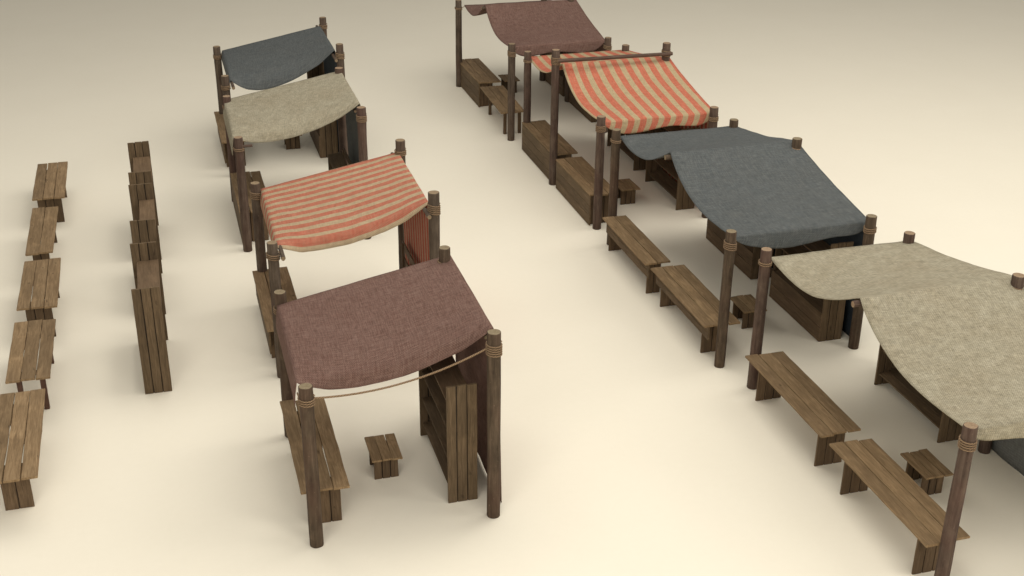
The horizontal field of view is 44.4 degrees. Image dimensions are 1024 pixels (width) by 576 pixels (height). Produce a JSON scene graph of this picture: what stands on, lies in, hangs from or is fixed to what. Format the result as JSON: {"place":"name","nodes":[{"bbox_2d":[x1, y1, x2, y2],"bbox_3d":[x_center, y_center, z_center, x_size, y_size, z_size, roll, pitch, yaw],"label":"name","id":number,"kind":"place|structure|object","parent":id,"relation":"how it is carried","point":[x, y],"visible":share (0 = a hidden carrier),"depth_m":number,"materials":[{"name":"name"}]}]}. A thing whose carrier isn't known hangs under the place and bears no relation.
{"place":"outdoors","nodes":[
{"label":"outdoors","id":0,"kind":"place"},
{"bbox_2d":[0,0,1023,575],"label":"ground","id":1,"kind":"structure","parent":0,"point":[640,434],"depth_m":22.69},
{"bbox_2d":[0,388,44,510],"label":"plank table","id":2,"kind":"object","parent":1,"relation":"on","point":[22,416],"visible":1,"depth_m":17.04,"materials":[{"name":"brown wood"}]},
{"bbox_2d":[5,319,55,409],"bbox_3d":[-7.463,1.254,19.633,0.637,0.703,2.003,-7,26,-15],"label":"plank table","id":3,"kind":"object","parent":1,"relation":"on","point":[29,337],"visible":0.94,"depth_m":19.34,"materials":[{"name":"brown wood"}]},
{"bbox_2d":[16,258,60,336],"bbox_3d":[-8.146,0.222,21.783,0.640,0.704,2.030,-7,26,-15],"label":"plank table","id":4,"kind":"object","parent":1,"relation":"on","point":[41,278],"visible":0.91,"depth_m":21.42,"materials":[{"name":"brown wood"}]},
{"bbox_2d":[25,206,57,263],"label":"plank table","id":5,"kind":"object","parent":1,"relation":"on","point":[43,225],"visible":0.9,"depth_m":23.61,"materials":[{"name":"brown wood"}]},
{"bbox_2d":[32,161,67,221],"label":"plank table","id":6,"kind":"object","parent":1,"relation":"on","point":[49,189],"visible":0.9,"depth_m":25.85,"materials":[{"name":"brown wood"}]},
{"bbox_2d":[127,141,161,259],"bbox_3d":[-7.204,-1.719,24.575,0.417,1.818,1.801,-7,26,-15],"label":"display shelf","id":7,"kind":"object","parent":1,"relation":"on","point":[140,163],"visible":0.4,"depth_m":24.83,"materials":[{"name":"brown wood"}]},
{"bbox_2d":[128,183,165,313],"bbox_3d":[-6.537,-0.708,22.473,0.419,1.812,1.813,-7,26,-15],"label":"display shelf","id":8,"kind":"object","parent":1,"relation":"on","point":[143,225],"visible":0.47,"depth_m":22.45,"materials":[{"name":"brown wood"}]},
{"bbox_2d":[130,241,171,393],"bbox_3d":[-5.778,0.449,20.062,0.418,1.815,1.813,-7,26,-15],"label":"display shelf","id":9,"kind":"object","parent":1,"relation":"on","point":[149,314],"visible":1,"depth_m":19.44,"materials":[{"name":"brown wood"}]},
{"bbox_2d":[214,111,245,166],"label":"counter table","id":10,"kind":"object","parent":1,"relation":"on","point":[219,118],"visible":0.4,"depth_m":29.00,"materials":[{"name":"brown wood"}]},
{"bbox_2d":[230,171,268,243],"bbox_3d":[-5.359,-1.674,25.808,0.636,0.705,2.303,-7,26,-15],"label":"counter table","id":11,"kind":"object","parent":1,"relation":"on","point":[252,176],"visible":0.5,"depth_m":25.75,"materials":[{"name":"brown wood"}]},
{"bbox_2d":[252,267,296,357],"bbox_3d":[-3.960,0.469,21.343,0.630,0.704,2.412,-7,26,-15],"label":"counter table","id":12,"kind":"object","parent":1,"relation":"on","point":[262,285],"visible":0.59,"depth_m":21.32,"materials":[{"name":"brown wood"}]},
{"bbox_2d":[213,17,348,164],"bbox_3d":[-5.428,-4.529,29.264,2.754,2.875,3.120,-7,26,-15],"label":"market stall","id":13,"kind":"object","parent":1,"relation":"on","point":[272,62],"visible":0.8,"depth_m":28.62,"materials":[{"name":"fabric"}]},
{"bbox_2d":[284,135,301,149],"bbox_3d":[-5.298,-3.589,30.188,0.430,0.389,0.646,-7,26,-15],"label":"plank stool","id":14,"kind":"object","parent":1,"relation":"on","point":[292,143],"visible":0.45,"depth_m":30.03,"materials":[{"name":"brown wood"}]},
{"bbox_2d":[222,67,370,251],"bbox_3d":[-4.426,-2.704,25.628,2.610,2.730,3.112,-7,26,-15],"label":"market stall","id":15,"kind":"object","parent":1,"relation":"on","point":[290,110],"visible":0.9,"depth_m":25.09,"materials":[{"name":"fabric"}]},
{"bbox_2d":[280,399,349,522],"bbox_3d":[-2.726,2.409,17.303,0.636,0.705,2.368,-7,26,-15],"label":"counter table","id":16,"kind":"object","parent":1,"relation":"on","point":[333,482],"visible":0.63,"depth_m":16.82,"materials":[{"name":"brown wood"}]},
{"bbox_2d":[307,62,337,157],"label":"display shelf","id":17,"kind":"object","parent":1,"relation":"on","point":[325,139],"visible":0.29,"depth_m":29.48,"materials":[{"name":"brown wood"}]},
{"bbox_2d":[327,147,351,169],"bbox_3d":[-3.501,-2.055,26.062,0.370,1.204,1.816,-7,26,-15],"label":"slatted stand","id":18,"kind":"object","parent":1,"relation":"on","point":[336,160],"visible":0.21,"depth_m":26.30,"materials":[{"name":"brown wood"}]},
{"bbox_2d":[249,139,440,377],"bbox_3d":[-2.823,-0.594,21.042,2.761,2.900,3.081,-7,26,-15],"label":"market stall","id":19,"kind":"object","parent":1,"relation":"on","point":[347,204],"visible":0.81,"depth_m":20.50,"materials":[{"name":"fabric"}]},
{"bbox_2d":[364,433,402,479],"bbox_3d":[-1.807,2.405,17.696,0.434,0.389,0.651,-7,26,-15],"label":"plank stool","id":20,"kind":"object","parent":1,"relation":"on","point":[385,456],"visible":1,"depth_m":17.55,"materials":[{"name":"brown wood"}]},
{"bbox_2d":[273,245,502,547],"bbox_3d":[-1.715,1.355,17.128,2.666,2.770,2.976,-7,26,-15],"label":"market stall","id":21,"kind":"object","parent":1,"relation":"on","point":[401,322],"visible":0.95,"depth_m":16.57,"materials":[{"name":"fabric"}]},
{"bbox_2d":[401,240,414,267],"bbox_3d":[-1.877,0.091,21.608,0.418,1.195,1.815,-7,26,-15],"label":"slatted stand","id":22,"kind":"object","parent":1,"relation":"on","point":[404,248],"visible":0.18,"depth_m":22.05,"materials":[{"name":"brown wood"}]},
{"bbox_2d":[419,355,477,502],"bbox_3d":[-0.910,1.714,17.503,0.418,1.818,1.811,-7,26,-15],"label":"display shelf","id":23,"kind":"object","parent":1,"relation":"on","point":[448,409],"visible":0.91,"depth_m":16.98,"materials":[{"name":"brown wood"}]},
{"bbox_2d":[460,58,500,106],"bbox_3d":[-0.909,-5.593,34.118,0.618,0.694,2.364,-7,26,-15],"label":"boarded counter","id":24,"kind":"object","parent":1,"relation":"on","point":[476,74],"visible":0.96,"depth_m":33.67,"materials":[{"name":"brown wood"}]},
{"bbox_2d":[480,85,522,133],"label":"post table","id":25,"kind":"object","parent":1,"relation":"on","point":[497,96],"visible":0.9,"depth_m":31.47,"materials":[{"name":"brown wood"}]},
{"bbox_2d":[498,74,519,92],"bbox_3d":[-0.084,-5.605,34.513,0.436,0.390,0.651,-7,26,-15],"label":"plank stool","id":26,"kind":"object","parent":1,"relation":"on","point":[504,80],"visible":0.43,"depth_m":34.38,"materials":[{"name":"brown wood"}]},
{"bbox_2d":[455,0,611,140],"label":"market stall","id":27,"kind":"object","parent":1,"relation":"on","point":[541,27],"visible":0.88,"depth_m":31.54,"materials":[{"name":"fabric"}]},
{"bbox_2d":[522,120,577,178],"bbox_3d":[0.849,-3.183,29.100,0.604,0.694,2.412,-7,26,-15],"label":"boarded counter","id":28,"kind":"object","parent":1,"relation":"on","point":[536,142],"visible":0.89,"depth_m":28.97,"materials":[{"name":"brown wood"}]},
{"bbox_2d":[545,52,565,96],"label":"display shelf","id":29,"kind":"object","parent":1,"relation":"on","point":[561,82],"visible":0.06,"depth_m":34.24,"materials":[{"name":"brown wood"}]},
{"bbox_2d":[569,52,596,121],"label":"display shelf","id":30,"kind":"object","parent":1,"relation":"on","point":[577,106],"visible":0.08,"depth_m":32.95,"materials":[{"name":"brown wood"}]},
{"bbox_2d":[556,156,609,224],"bbox_3d":[1.569,-2.088,26.818,0.629,0.693,2.304,-7,26,-15],"label":"boarded counter","id":31,"kind":"object","parent":1,"relation":"on","point":[575,182],"visible":0.81,"depth_m":26.60,"materials":[{"name":"brown wood"}]},
{"bbox_2d":[523,42,718,229],"bbox_3d":[2.197,-3.821,27.713,2.813,3.060,5.398,-7,26,-15],"label":"market stall","id":32,"kind":"object","parent":1,"relation":"on","point":[625,90],"visible":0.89,"depth_m":26.62,"materials":[{"name":"fabric"}]},
{"bbox_2d":[607,128,647,170],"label":"display shelf","id":33,"kind":"object","parent":1,"relation":"on","point":[639,163],"visible":0.2,"depth_m":29.09,"materials":[{"name":"brown wood"}]},
{"bbox_2d":[618,178,640,204],"bbox_3d":[2.452,-2.067,27.147,0.434,0.390,0.655,-7,26,-15],"label":"plank stool","id":34,"kind":"object","parent":1,"relation":"on","point":[627,188],"visible":0.86,"depth_m":26.99,"materials":[{"name":"brown wood"}]},
{"bbox_2d":[602,215,670,293],"bbox_3d":[2.313,-0.627,23.771,0.498,0.694,2.287,-7,26,-15],"label":"long table","id":35,"kind":"object","parent":1,"relation":"on","point":[635,244],"visible":0.96,"depth_m":23.45,"materials":[{"name":"brown wood"}]},
{"bbox_2d":[645,126,699,209],"bbox_3d":[3.457,-2.872,27.199,0.418,1.814,1.810,-7,26,-15],"label":"display shelf","id":36,"kind":"object","parent":1,"relation":"on","point":[656,172],"visible":0.28,"depth_m":27.36,"materials":[{"name":"brown wood"}]},
{"bbox_2d":[651,265,740,352],"bbox_3d":[3.110,0.411,21.616,0.645,0.695,2.379,-7,26,-15],"label":"long table","id":37,"kind":"object","parent":1,"relation":"on","point":[689,295],"visible":0.88,"depth_m":21.39,"materials":[{"name":"brown wood"}]},
{"bbox_2d":[706,218,773,279],"bbox_3d":[4.420,-1.417,24.171,0.435,1.813,2.043,-7,26,-15],"label":"display shelf","id":38,"kind":"object","parent":1,"relation":"on","point":[747,258],"visible":0.25,"depth_m":23.85,"materials":[{"name":"brown wood"}]},
{"bbox_2d":[607,118,876,367],"bbox_3d":[3.913,-1.223,22.558,2.732,2.840,5.398,-7,26,-15],"label":"market stall","id":39,"kind":"object","parent":1,"relation":"on","point":[746,187],"visible":0.94,"depth_m":21.32,"materials":[{"name":"fabric"}]},
{"bbox_2d":[731,294,766,328],"bbox_3d":[4.105,0.436,21.936,0.432,0.390,0.651,-7,26,-15],"label":"plank stool","id":40,"kind":"object","parent":1,"relation":"on","point":[744,307],"visible":0.8,"depth_m":21.83,"materials":[{"name":"brown wood"}]},
{"bbox_2d":[745,351,860,465],"bbox_3d":[4.259,1.827,18.668,0.647,0.692,2.407,-7,26,-15],"label":"long table","id":41,"kind":"object","parent":1,"relation":"on","point":[822,414],"visible":0.97,"depth_m":18.34,"materials":[{"name":"brown wood"}]},
{"bbox_2d":[769,240,853,341],"bbox_3d":[5.180,-0.303,21.848,0.438,1.816,1.841,-7,26,-15],"label":"display shelf","id":42,"kind":"object","parent":1,"relation":"on","point":[819,319],"visible":0.45,"depth_m":21.59,"materials":[{"name":"brown wood"}]},
{"bbox_2d":[747,231,1023,575],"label":"market stall","id":43,"kind":"object","parent":1,"relation":"on","point":[948,331],"visible":1,"depth_m":16.62,"materials":[{"name":"fabric"}]},
{"bbox_2d":[829,438,969,574],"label":"long table","id":44,"kind":"object","parent":1,"relation":"on","point":[912,505],"visible":0.91,"depth_m":16.21,"materials":[{"name":"brown wood"}]},
{"bbox_2d":[874,345,961,442],"bbox_3d":[6.249,1.075,18.979,0.418,1.814,1.813,-7,26,-15],"label":"display shelf","id":45,"kind":"object","parent":1,"relation":"on","point":[887,371],"visible":0.22,"depth_m":19.25,"materials":[{"name":"brown wood"}]},
{"bbox_2d":[900,449,952,494],"bbox_3d":[5.735,2.598,17.440,0.431,0.388,0.651,-7,26,-15],"label":"plank stool","id":46,"kind":"object","parent":1,"relation":"on","point":[929,468],"visible":0.9,"depth_m":17.32,"materials":[{"name":"brown wood"}]}
]}

